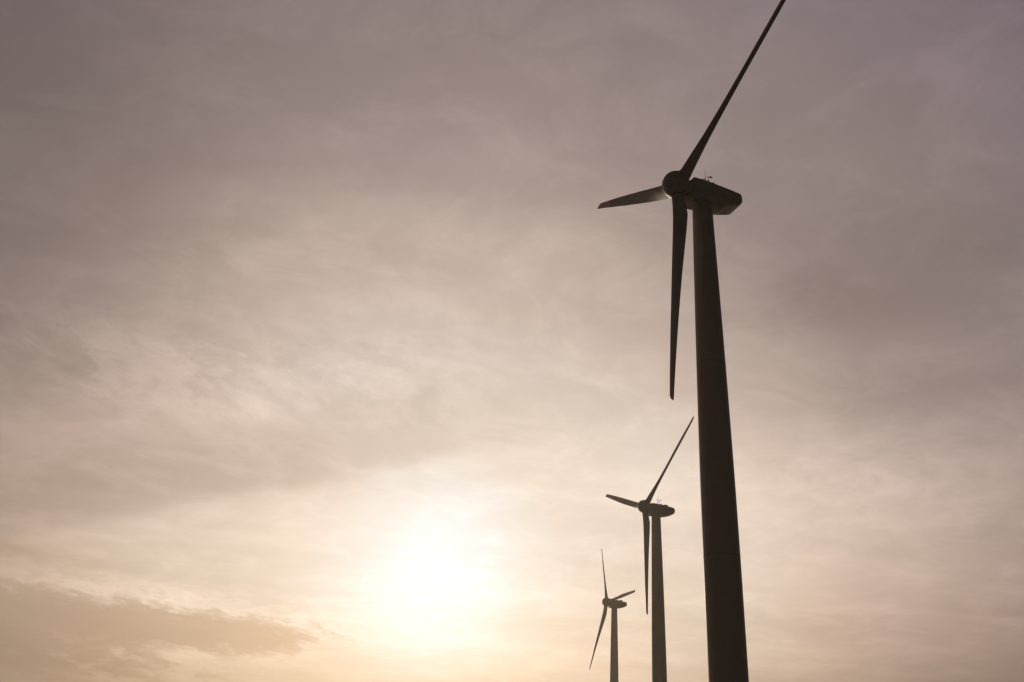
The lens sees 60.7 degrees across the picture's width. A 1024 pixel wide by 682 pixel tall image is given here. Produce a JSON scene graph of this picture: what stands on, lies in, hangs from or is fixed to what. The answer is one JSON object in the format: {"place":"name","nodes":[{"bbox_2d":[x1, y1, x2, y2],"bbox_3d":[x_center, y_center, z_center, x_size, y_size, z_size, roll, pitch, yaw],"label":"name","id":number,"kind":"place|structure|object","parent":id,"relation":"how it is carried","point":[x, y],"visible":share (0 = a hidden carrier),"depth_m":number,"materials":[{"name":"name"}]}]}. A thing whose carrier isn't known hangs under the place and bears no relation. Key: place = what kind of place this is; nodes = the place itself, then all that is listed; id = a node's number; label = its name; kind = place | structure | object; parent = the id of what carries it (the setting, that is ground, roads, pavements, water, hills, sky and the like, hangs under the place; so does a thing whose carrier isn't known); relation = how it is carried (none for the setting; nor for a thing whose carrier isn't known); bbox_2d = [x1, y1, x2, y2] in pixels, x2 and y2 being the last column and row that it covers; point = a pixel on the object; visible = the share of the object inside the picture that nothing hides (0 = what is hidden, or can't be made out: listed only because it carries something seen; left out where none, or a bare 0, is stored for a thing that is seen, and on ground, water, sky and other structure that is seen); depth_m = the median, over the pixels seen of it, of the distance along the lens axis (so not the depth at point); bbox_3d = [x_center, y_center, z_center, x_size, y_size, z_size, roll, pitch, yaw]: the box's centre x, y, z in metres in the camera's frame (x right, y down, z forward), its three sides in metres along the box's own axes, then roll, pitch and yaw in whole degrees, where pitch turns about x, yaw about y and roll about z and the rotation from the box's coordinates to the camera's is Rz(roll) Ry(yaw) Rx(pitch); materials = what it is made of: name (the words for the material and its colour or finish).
{"place":"outdoors","nodes":[
{"label":"outdoors","id":0,"kind":"place"},
{"bbox_2d":[0,0,1023,681],"label":"sky","id":1,"kind":"structure","parent":0,"point":[329,351],"materials":[{"name":"grey"}]},
{"bbox_3d":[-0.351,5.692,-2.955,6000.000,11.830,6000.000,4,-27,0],"label":"ground","id":2,"kind":"structure","parent":0,"visible":0},
{"bbox_2d":[590,549,634,681],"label":"wind turbine","id":3,"kind":"object","parent":2,"relation":"on","point":[614,604],"visible":1,"depth_m":284.46,"materials":[{"name":"paint"}]},
{"bbox_2d":[605,416,693,681],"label":"wind turbine","id":4,"kind":"object","parent":2,"relation":"on","point":[647,508],"visible":1,"depth_m":180.24,"materials":[{"name":"paint"}]},
{"bbox_2d":[597,0,785,681],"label":"wind turbine","id":5,"kind":"object","parent":2,"relation":"on","point":[704,201],"visible":1,"depth_m":75.11,"materials":[{"name":"paint"}]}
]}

